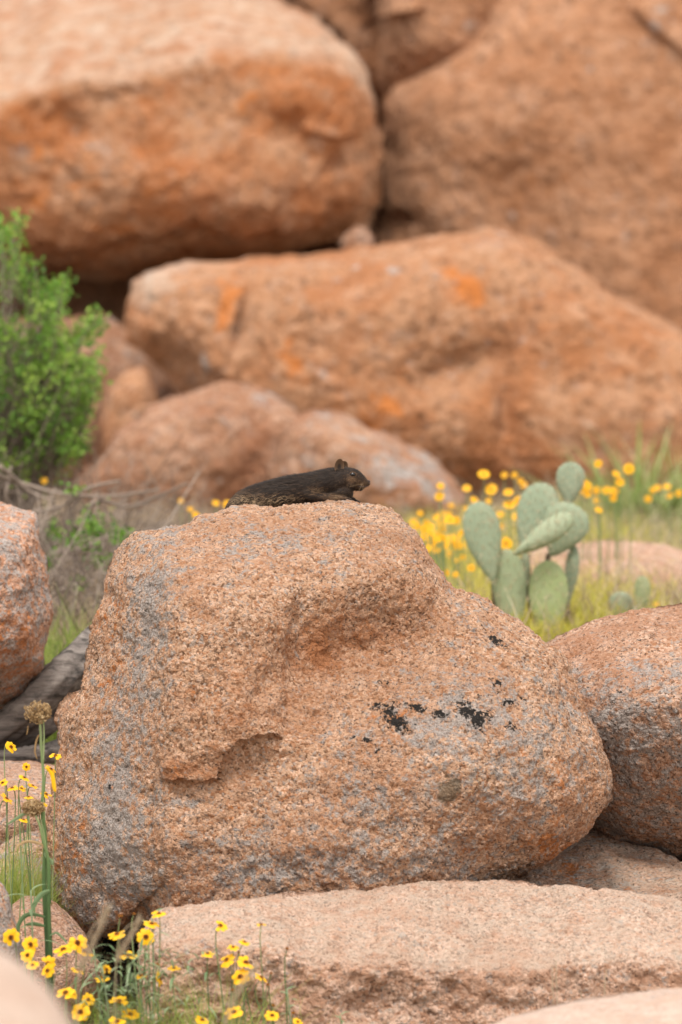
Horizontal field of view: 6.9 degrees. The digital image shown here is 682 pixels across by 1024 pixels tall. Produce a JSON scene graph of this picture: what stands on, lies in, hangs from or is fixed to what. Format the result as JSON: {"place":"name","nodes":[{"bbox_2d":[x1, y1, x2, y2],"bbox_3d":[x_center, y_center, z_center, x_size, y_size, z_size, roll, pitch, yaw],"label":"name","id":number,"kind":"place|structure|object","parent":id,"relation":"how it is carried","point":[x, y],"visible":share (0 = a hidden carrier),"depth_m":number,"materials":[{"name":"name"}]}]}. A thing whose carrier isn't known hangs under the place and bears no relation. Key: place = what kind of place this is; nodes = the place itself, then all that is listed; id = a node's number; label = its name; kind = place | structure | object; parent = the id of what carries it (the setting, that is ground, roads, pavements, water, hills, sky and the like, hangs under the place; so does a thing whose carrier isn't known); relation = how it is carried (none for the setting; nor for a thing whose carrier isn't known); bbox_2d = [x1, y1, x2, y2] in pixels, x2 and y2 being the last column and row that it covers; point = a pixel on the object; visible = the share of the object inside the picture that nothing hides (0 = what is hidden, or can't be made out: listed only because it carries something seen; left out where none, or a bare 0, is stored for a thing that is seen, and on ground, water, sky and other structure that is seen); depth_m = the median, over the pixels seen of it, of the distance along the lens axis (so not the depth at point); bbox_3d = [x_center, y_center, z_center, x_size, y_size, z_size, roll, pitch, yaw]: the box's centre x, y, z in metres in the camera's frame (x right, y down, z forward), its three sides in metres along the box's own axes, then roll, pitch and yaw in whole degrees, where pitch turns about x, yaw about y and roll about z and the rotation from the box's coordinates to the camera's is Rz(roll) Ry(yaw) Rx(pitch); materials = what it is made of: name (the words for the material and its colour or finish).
{"place":"outdoors","nodes":[
{"label":"outdoors","id":0,"kind":"place"},
{"bbox_2d":[0,821,129,944],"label":"grass","id":1,"kind":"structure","parent":0,"point":[16,885],"depth_m":10.12,"materials":[{"name":"plant"}]},
{"bbox_2d":[42,578,97,764],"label":"grass","id":2,"kind":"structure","parent":0,"point":[59,643],"depth_m":11.84,"materials":[{"name":"plant"}]},
{"bbox_2d":[62,959,386,1023],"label":"grass","id":3,"kind":"structure","parent":0,"point":[186,1011],"depth_m":9.26,"materials":[{"name":"plant"}]},
{"bbox_2d":[0,458,681,661],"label":"dry grass","id":4,"kind":"structure","parent":0,"point":[674,593],"depth_m":13.50,"materials":[{"name":"plant"}]},
{"bbox_2d":[17,493,681,1023],"bbox_3d":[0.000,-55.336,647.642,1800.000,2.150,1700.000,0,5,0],"label":"ground","id":5,"kind":"structure","parent":0,"point":[109,991],"depth_m":10.17,"materials":[{"name":"soil"}]},
{"bbox_2d":[0,778,7,888],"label":"coreopsis","id":6,"kind":"object","parent":5,"relation":"on","point":[3,782],"visible":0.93,"depth_m":9.92,"materials":[{"name":"yellow plant"}]},
{"bbox_2d":[4,741,16,910],"bbox_3d":[-0.576,0.648,9.924,0.024,0.499,0.024,0,5,0],"label":"coreopsis","id":7,"kind":"object","parent":5,"relation":"on","point":[10,746],"visible":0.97,"depth_m":9.92,"materials":[{"name":"yellow plant"}]},
{"bbox_2d":[3,928,19,959],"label":"coreopsis","id":8,"kind":"object","parent":5,"relation":"on","point":[9,935],"visible":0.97,"depth_m":9.30,"materials":[{"name":"yellow plant"}]},
{"bbox_2d":[0,882,23,962],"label":"rock","id":9,"kind":"object","parent":5,"relation":"on","point":[7,920],"visible":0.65,"depth_m":9.54,"materials":[{"name":"stone"}]},
{"bbox_2d":[7,785,16,905],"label":"coreopsis","id":10,"kind":"object","parent":5,"relation":"on","point":[12,788],"visible":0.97,"depth_m":9.90,"materials":[{"name":"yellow plant"}]},
{"bbox_2d":[16,786,25,905],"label":"coreopsis","id":11,"kind":"object","parent":5,"relation":"on","point":[21,788],"visible":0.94,"depth_m":9.92,"materials":[{"name":"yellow plant"}]},
{"bbox_2d":[19,819,26,966],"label":"coreopsis","id":12,"kind":"object","parent":5,"relation":"on","point":[23,820],"visible":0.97,"depth_m":9.85,"materials":[{"name":"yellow plant"}]},
{"bbox_2d":[18,775,29,886],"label":"coreopsis","id":13,"kind":"object","parent":5,"relation":"on","point":[23,777],"visible":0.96,"depth_m":9.87,"materials":[{"name":"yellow plant"}]},
{"bbox_2d":[19,796,32,917],"bbox_3d":[-0.545,0.696,9.816,0.032,0.414,0.017,-2,5,-18],"label":"coreopsis","id":14,"kind":"object","parent":5,"relation":"on","point":[28,797],"visible":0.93,"depth_m":9.80,"materials":[{"name":"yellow plant"}]},
{"bbox_2d":[0,501,53,709],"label":"boulder","id":15,"kind":"object","parent":5,"relation":"on","point":[26,610],"visible":0.97,"depth_m":10.87,"materials":[{"name":"stone"}]},
{"bbox_2d":[0,760,54,844],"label":"rock","id":16,"kind":"object","parent":5,"relation":"on","point":[14,770],"visible":0.34,"depth_m":10.58,"materials":[{"name":"stone"}]},
{"bbox_2d":[0,626,90,763],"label":"fallen log","id":17,"kind":"object","parent":16,"relation":"on","point":[55,681],"visible":0.58,"depth_m":10.96,"materials":[{"name":"grey wood"}]},
{"bbox_2d":[20,949,34,971],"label":"coreopsis","id":18,"kind":"object","parent":5,"relation":"on","point":[26,955],"visible":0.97,"depth_m":9.28,"materials":[{"name":"yellow plant"}]},
{"bbox_2d":[22,763,35,918],"bbox_3d":[-0.543,0.668,9.910,0.014,0.464,0.062,-2,6,-25],"label":"coreopsis","id":19,"kind":"object","parent":5,"relation":"on","point":[25,767],"visible":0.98,"depth_m":9.90,"materials":[{"name":"yellow plant"}]},
{"bbox_2d":[0,830,58,904],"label":"rock","id":20,"kind":"object","parent":5,"relation":"on","point":[35,835],"visible":0.07,"depth_m":10.33,"materials":[{"name":"stone"}]},
{"bbox_2d":[1,884,58,988],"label":"leafy plant","id":21,"kind":"object","parent":5,"relation":"on","point":[31,914],"visible":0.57,"depth_m":9.50,"materials":[{"name":"green plant"}]},
{"bbox_2d":[22,936,37,965],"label":"coreopsis","id":22,"kind":"object","parent":5,"relation":"on","point":[29,943],"visible":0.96,"depth_m":9.30,"materials":[{"name":"yellow plant"}]},
{"bbox_2d":[27,783,37,889],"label":"coreopsis","id":23,"kind":"object","parent":5,"relation":"on","point":[30,785],"visible":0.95,"depth_m":9.85,"materials":[{"name":"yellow plant"}]},
{"bbox_2d":[0,950,72,1023],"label":"rock","id":24,"kind":"object","parent":5,"relation":"on","point":[27,996],"visible":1,"depth_m":5.67,"materials":[{"name":"stone"}]},
{"bbox_2d":[7,700,67,990],"bbox_3d":[-0.509,0.621,9.554,0.105,0.610,0.071,0,5,0],"label":"dried milkweed","id":25,"kind":"object","parent":5,"relation":"on","point":[31,808],"visible":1,"depth_m":9.54,"materials":[{"name":"green plant"}]},
{"bbox_2d":[42,963,54,992],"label":"coreopsis","id":26,"kind":"object","parent":5,"relation":"on","point":[48,970],"visible":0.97,"depth_m":9.27,"materials":[{"name":"yellow plant"}]},
{"bbox_2d":[42,956,55,985],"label":"coreopsis","id":27,"kind":"object","parent":5,"relation":"on","point":[49,959],"visible":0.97,"depth_m":9.30,"materials":[{"name":"yellow plant"}]},
{"bbox_2d":[49,753,60,900],"bbox_3d":[-0.500,0.657,9.972,0.023,0.469,0.021,0,5,0],"label":"coreopsis","id":28,"kind":"object","parent":5,"relation":"on","point":[57,756],"visible":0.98,"depth_m":9.97,"materials":[{"name":"yellow plant"}]},
{"bbox_2d":[0,208,112,510],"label":"shrub","id":29,"kind":"object","parent":5,"relation":"on","point":[40,429],"visible":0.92,"depth_m":13.49,"materials":[{"name":"green plant"}]},
{"bbox_2d":[12,895,104,1022],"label":"rock","id":30,"kind":"object","parent":5,"relation":"on","point":[64,928],"visible":0.36,"depth_m":9.87,"materials":[{"name":"stone"}]},
{"bbox_2d":[53,944,71,1010],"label":"coreopsis","id":31,"kind":"object","parent":5,"relation":"on","point":[64,949],"visible":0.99,"depth_m":9.35,"materials":[{"name":"yellow plant"}]},
{"bbox_2d":[57,987,74,1014],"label":"coreopsis","id":32,"kind":"object","parent":5,"relation":"on","point":[68,992],"visible":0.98,"depth_m":9.15,"materials":[{"name":"yellow plant"}]},
{"bbox_2d":[68,935,87,1023],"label":"coreopsis","id":33,"kind":"object","parent":5,"relation":"on","point":[74,944],"visible":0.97,"depth_m":9.30,"materials":[{"name":"yellow plant"}]},
{"bbox_2d":[71,1003,90,1023],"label":"coreopsis","id":34,"kind":"object","parent":5,"relation":"on","point":[82,1013],"visible":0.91,"depth_m":9.15,"materials":[{"name":"yellow plant"}]},
{"bbox_2d":[82,993,94,1023],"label":"coreopsis","id":35,"kind":"object","parent":5,"relation":"on","point":[88,997],"visible":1,"depth_m":9.20,"materials":[{"name":"yellow plant"}]},
{"bbox_2d":[0,314,178,492],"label":"rock","id":36,"kind":"object","parent":5,"relation":"on","point":[120,352],"visible":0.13,"depth_m":17.70,"materials":[{"name":"stone"}]},
{"bbox_2d":[75,900,114,1023],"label":"dry plume","id":37,"kind":"object","parent":5,"relation":"on","point":[103,918],"visible":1,"depth_m":8.50,"materials":[{"name":"beige plant"}]},
{"bbox_2d":[83,944,113,1023],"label":"leafy plant","id":38,"kind":"object","parent":5,"relation":"on","point":[101,963],"visible":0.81,"depth_m":9.30,"materials":[{"name":"green plant"}]},
{"bbox_2d":[91,960,121,1023],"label":"leafy plant","id":39,"kind":"object","parent":5,"relation":"on","point":[105,986],"visible":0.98,"depth_m":9.22,"materials":[{"name":"green plant"}]},
{"bbox_2d":[0,432,218,653],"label":"dry bush","id":40,"kind":"object","parent":5,"relation":"on","point":[117,534],"visible":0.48,"depth_m":12.90,"materials":[{"name":"grey plant"}]},
{"bbox_2d":[88,921,143,971],"bbox_3d":[-0.393,0.847,10.521,0.233,0.308,0.262,0,5,0],"label":"rock","id":41,"kind":"object","parent":5,"relation":"on","point":[106,952],"visible":0.13,"depth_m":10.40,"materials":[{"name":"stone"}]},
{"bbox_2d":[108,930,124,1019],"bbox_3d":[-0.358,0.826,9.326,0.030,0.287,0.057,3,6,31],"label":"coreopsis","id":42,"kind":"object","parent":5,"relation":"on","point":[116,935],"visible":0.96,"depth_m":9.30,"materials":[{"name":"yellow plant"}]},
{"bbox_2d":[109,996,128,1018],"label":"coreopsis","id":43,"kind":"object","parent":5,"relation":"on","point":[123,1001],"visible":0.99,"depth_m":9.20,"materials":[{"name":"yellow plant"}]},
{"bbox_2d":[120,950,137,1023],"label":"coreopsis","id":44,"kind":"object","parent":5,"relation":"on","point":[129,951],"visible":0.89,"depth_m":9.30,"materials":[{"name":"yellow plant"}]},
{"bbox_2d":[114,912,144,1023],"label":"dry plume","id":45,"kind":"object","parent":5,"relation":"on","point":[138,920],"visible":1,"depth_m":8.60,"materials":[{"name":"beige plant"}]},
{"bbox_2d":[102,365,157,451],"bbox_3d":[-0.603,-0.296,16.633,0.189,0.273,0.320,0,5,0],"label":"rock","id":46,"kind":"object","parent":5,"relation":"on","point":[131,396],"visible":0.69,"depth_m":16.50,"materials":[{"name":"stone"}]},
{"bbox_2d":[122,1009,139,1023],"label":"coreopsis","id":47,"kind":"object","parent":5,"relation":"on","point":[131,1013],"visible":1,"depth_m":9.20,"materials":[{"name":"yellow plant"}]},
{"bbox_2d":[120,949,160,1023],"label":"leafy plant","id":48,"kind":"object","parent":5,"relation":"on","point":[139,980],"visible":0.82,"depth_m":9.30,"materials":[{"name":"green plant"}]},
{"bbox_2d":[137,928,153,1021],"bbox_3d":[-0.320,0.825,9.325,0.029,0.291,0.034,0,5,0],"label":"coreopsis","id":49,"kind":"object","parent":5,"relation":"on","point":[147,935],"visible":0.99,"depth_m":9.30,"materials":[{"name":"yellow plant"}]},
{"bbox_2d":[56,936,242,1023],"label":"leaves","id":50,"kind":"object","parent":5,"relation":"on","point":[128,966],"visible":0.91,"depth_m":9.21,"materials":[{"name":"green plant"}]},
{"bbox_2d":[144,921,159,1023],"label":"coreopsis","id":51,"kind":"object","parent":5,"relation":"on","point":[150,924],"visible":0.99,"depth_m":9.32,"materials":[{"name":"yellow plant"}]},
{"bbox_2d":[136,908,168,1023],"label":"leafy plant","id":52,"kind":"object","parent":5,"relation":"on","point":[153,958],"visible":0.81,"depth_m":9.33,"materials":[{"name":"green plant"}]},
{"bbox_2d":[152,911,165,1012],"bbox_3d":[-0.298,0.812,9.334,0.025,0.315,0.023,0,5,0],"label":"coreopsis","id":53,"kind":"object","parent":5,"relation":"on","point":[158,914],"visible":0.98,"depth_m":9.33,"materials":[{"name":"yellow plant"}]},
{"bbox_2d":[0,0,342,325],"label":"boulder","id":54,"kind":"object","parent":5,"relation":"on","point":[111,296],"depth_m":20.41,"materials":[{"name":"stone"}]},
{"bbox_2d":[0,0,384,282],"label":"boulder","id":55,"kind":"object","parent":54,"relation":"on","point":[137,137],"visible":0.94,"depth_m":17.92,"materials":[{"name":"stone"}]},
{"bbox_2d":[284,0,382,128],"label":"boulder","id":56,"kind":"object","parent":55,"relation":"on","point":[353,24],"visible":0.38,"depth_m":19.67,"materials":[{"name":"stone"}]},
{"bbox_2d":[73,381,300,521],"bbox_3d":[-0.358,-0.141,16.049,0.792,0.470,0.726,0,5,0],"label":"boulder","id":57,"kind":"object","parent":5,"relation":"on","point":[235,433],"visible":0.53,"depth_m":15.73,"materials":[{"name":"stone"}]},
{"bbox_2d":[201,951,214,1021],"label":"coreopsis","id":58,"kind":"object","parent":5,"relation":"on","point":[207,954],"visible":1,"depth_m":9.30,"materials":[{"name":"yellow plant"}]},
{"bbox_2d":[215,921,227,1017],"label":"coreopsis","id":59,"kind":"object","parent":5,"relation":"on","point":[222,925],"visible":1,"depth_m":9.30,"materials":[{"name":"yellow plant"}]},
{"bbox_2d":[221,954,234,1023],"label":"coreopsis","id":60,"kind":"object","parent":5,"relation":"on","point":[228,959],"visible":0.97,"depth_m":9.30,"materials":[{"name":"yellow plant"}]},
{"bbox_2d":[225,1006,242,1023],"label":"coreopsis","id":61,"kind":"object","parent":5,"relation":"on","point":[237,1013],"visible":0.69,"depth_m":9.20,"materials":[{"name":"yellow plant"}]},
{"bbox_2d":[232,968,248,1023],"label":"coreopsis","id":62,"kind":"object","parent":5,"relation":"on","point":[237,976],"visible":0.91,"depth_m":9.27,"materials":[{"name":"yellow plant"}]},
{"bbox_2d":[223,961,259,1023],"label":"dry plume","id":63,"kind":"object","parent":5,"relation":"on","point":[226,1014],"visible":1,"depth_m":8.40,"materials":[{"name":"brown plant"}]},
{"bbox_2d":[238,939,249,1022],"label":"coreopsis","id":64,"kind":"object","parent":5,"relation":"on","point":[244,942],"visible":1,"depth_m":9.30,"materials":[{"name":"yellow plant"}]},
{"bbox_2d":[237,956,253,1023],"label":"coreopsis","id":65,"kind":"object","parent":5,"relation":"on","point":[244,962],"visible":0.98,"depth_m":9.28,"materials":[{"name":"yellow plant"}]},
{"bbox_2d":[255,973,266,1023],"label":"coreopsis","id":66,"kind":"object","parent":5,"relation":"on","point":[260,977],"visible":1,"depth_m":9.30,"materials":[{"name":"yellow plant"}]},
{"bbox_2d":[257,923,265,1023],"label":"coreopsis","id":67,"kind":"object","parent":5,"relation":"on","point":[261,924],"visible":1,"depth_m":9.32,"materials":[{"name":"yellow plant"}]},
{"bbox_2d":[264,1011,278,1023],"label":"coreopsis","id":68,"kind":"object","parent":5,"relation":"on","point":[269,1015],"visible":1,"depth_m":9.20,"materials":[{"name":"yellow plant"}]},
{"bbox_2d":[284,947,288,1023],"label":"coreopsis seed head","id":69,"kind":"object","parent":5,"relation":"on","point":[286,948],"visible":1,"depth_m":9.30},
{"bbox_2d":[45,499,612,939],"bbox_3d":[-0.025,0.423,10.204,1.014,0.880,0.955,0,5,0],"label":"boulder","id":70,"kind":"object","parent":5,"relation":"on","point":[327,695],"visible":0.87,"depth_m":9.85,"materials":[{"name":"stone"}]},
{"bbox_2d":[225,459,370,508],"bbox_3d":[-0.113,-0.013,10.360,0.336,0.170,0.110,1,5,8],"label":"squirrel","id":71,"kind":"object","parent":70,"relation":"on","point":[340,480],"visible":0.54,"depth_m":10.32,"materials":[{"name":"fur"}]},
{"bbox_2d":[267,409,466,523],"bbox_3d":[0.072,-0.100,15.773,0.554,0.374,0.664,0,5,0],"label":"boulder","id":72,"kind":"object","parent":5,"relation":"on","point":[393,467],"visible":0.59,"depth_m":15.53,"materials":[{"name":"stone"}]},
{"bbox_2d":[124,227,681,505],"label":"boulder","id":73,"kind":"object","parent":5,"relation":"on","point":[466,358],"visible":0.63,"depth_m":16.61,"materials":[{"name":"stone"}]},
{"bbox_2d":[340,227,373,248],"bbox_3d":[0.049,-0.851,17.826,0.107,0.087,0.153,0,5,0],"label":"rock","id":74,"kind":"object","parent":73,"relation":"on","point":[357,236],"visible":0.68,"depth_m":17.76,"materials":[{"name":"stone"}]},
{"bbox_2d":[137,878,681,1023],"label":"slab","id":75,"kind":"structure","parent":5,"relation":"on","point":[456,951],"depth_m":9.45,"materials":[{"name":"stone"}]},
{"bbox_2d":[435,492,443,564],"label":"coreopsis","id":76,"kind":"object","parent":5,"relation":"on","point":[437,496],"visible":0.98,"depth_m":13.00,"materials":[{"name":"plant"}]},
{"bbox_2d":[437,482,443,570],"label":"coreopsis","id":77,"kind":"object","parent":5,"relation":"on","point":[440,486],"visible":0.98,"depth_m":13.00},
{"bbox_2d":[445,515,455,585],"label":"coreopsis","id":78,"kind":"object","parent":5,"relation":"on","point":[452,520],"visible":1,"depth_m":12.59,"materials":[{"name":"plant"}]},
{"bbox_2d":[478,470,489,580],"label":"coreopsis","id":79,"kind":"object","parent":5,"relation":"on","point":[481,475],"visible":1,"depth_m":13.00,"materials":[{"name":"plant"}]},
{"bbox_2d":[485,484,496,506],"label":"coreopsis","id":80,"kind":"object","parent":5,"relation":"on","point":[492,488],"visible":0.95,"depth_m":13.00,"materials":[{"name":"plant"}]},
{"bbox_2d":[501,537,511,548],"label":"coreopsis","id":81,"kind":"object","parent":5,"relation":"on","point":[504,543],"visible":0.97,"depth_m":12.60,"materials":[{"name":"plant"}]},
{"bbox_2d":[503,500,515,549],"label":"coreopsis","id":82,"kind":"object","parent":5,"relation":"on","point":[511,504],"visible":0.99,"depth_m":13.00,"materials":[{"name":"plant"}]},
{"bbox_2d":[369,0,681,327],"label":"boulder","id":83,"kind":"object","parent":5,"relation":"on","point":[555,126],"visible":0.71,"depth_m":18.87,"materials":[{"name":"stone"}]},
{"bbox_2d":[376,0,499,107],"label":"boulder","id":84,"kind":"object","parent":83,"relation":"on","point":[416,38],"visible":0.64,"depth_m":19.21,"materials":[{"name":"stone"}]},
{"bbox_2d":[374,494,681,641],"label":"ground cover","id":85,"kind":"object","parent":5,"relation":"on","point":[578,612],"visible":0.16,"depth_m":12.93,"materials":[{"name":"plant"}]},
{"bbox_2d":[463,459,593,635],"bbox_3d":[0.403,0.110,12.300,0.296,0.449,0.157,0,5,0],"label":"prickly pear","id":86,"kind":"object","parent":5,"relation":"on","point":[550,521],"visible":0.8,"depth_m":12.29,"materials":[{"name":"plant"}]},
{"bbox_2d":[583,489,590,558],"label":"coreopsis","id":87,"kind":"object","parent":5,"relation":"on","point":[586,493],"visible":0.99,"depth_m":13.30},
{"bbox_2d":[492,988,681,1023],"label":"rock","id":88,"kind":"object","parent":5,"relation":"on","point":[661,1006],"visible":1,"depth_m":8.50,"materials":[{"name":"stone"}]},
{"bbox_2d":[500,420,681,533],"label":"sotol","id":89,"kind":"object","parent":5,"relation":"on","point":[639,489],"visible":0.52,"depth_m":15.28,"materials":[{"name":"green plant"}]},
{"bbox_2d":[593,486,600,559],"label":"coreopsis","id":90,"kind":"object","parent":5,"relation":"on","point":[595,490],"visible":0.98,"depth_m":13.30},
{"bbox_2d":[594,460,601,585],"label":"coreopsis","id":91,"kind":"object","parent":5,"relation":"on","point":[596,462],"visible":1,"depth_m":13.01,"materials":[{"name":"plant"}]},
{"bbox_2d":[515,828,681,899],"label":"boulder","id":92,"kind":"object","parent":5,"relation":"on","point":[594,859],"visible":0.23,"depth_m":10.26,"materials":[{"name":"stone"}]},
{"bbox_2d":[546,603,681,861],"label":"boulder","id":93,"kind":"object","parent":92,"relation":"on","point":[627,670],"visible":0.59,"depth_m":10.23,"materials":[{"name":"stone"}]},
{"bbox_2d":[595,507,601,580],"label":"coreopsis","id":94,"kind":"object","parent":5,"relation":"on","point":[598,510],"visible":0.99,"depth_m":13.00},
{"bbox_2d":[521,540,681,600],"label":"rock","id":95,"kind":"object","parent":5,"relation":"on","point":[664,549],"visible":0.28,"depth_m":13.35,"materials":[{"name":"stone"}]},
{"bbox_2d":[602,486,610,558],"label":"coreopsis","id":96,"kind":"object","parent":5,"relation":"on","point":[606,490],"visible":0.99,"depth_m":13.30,"materials":[{"name":"plant"}]},
{"bbox_2d":[610,494,616,558],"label":"coreopsis","id":97,"kind":"object","parent":5,"relation":"on","point":[613,498],"visible":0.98,"depth_m":13.30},
{"bbox_2d":[611,487,618,558],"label":"coreopsis","id":98,"kind":"object","parent":5,"relation":"on","point":[614,489],"visible":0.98,"depth_m":13.30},
{"bbox_2d":[612,471,619,582],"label":"coreopsis","id":99,"kind":"object","parent":5,"relation":"on","point":[616,474],"visible":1,"depth_m":13.01,"materials":[{"name":"plant"}]},
{"bbox_2d":[615,478,623,583],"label":"coreopsis","id":100,"kind":"object","parent":5,"relation":"on","point":[620,482],"visible":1,"depth_m":13.00,"materials":[{"name":"plant"}]},
{"bbox_2d":[623,463,634,590],"bbox_3d":[0.658,0.054,13.014,0.026,0.330,0.008,0,5,0],"label":"coreopsis","id":101,"kind":"object","parent":5,"relation":"on","point":[626,468],"visible":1,"depth_m":13.00,"materials":[{"name":"plant"}]},
{"bbox_2d":[608,572,650,613],"bbox_3d":[0.636,0.209,12.515,0.109,0.158,0.083,0,5,0],"label":"prickly pear","id":102,"kind":"object","parent":5,"relation":"on","point":[642,583],"visible":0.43,"depth_m":12.50,"materials":[{"name":"plant"}]},
{"bbox_2d":[582,492,681,546],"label":"grass","id":103,"kind":"structure","parent":0,"point":[637,524],"depth_m":14.65,"materials":[{"name":"plant"}]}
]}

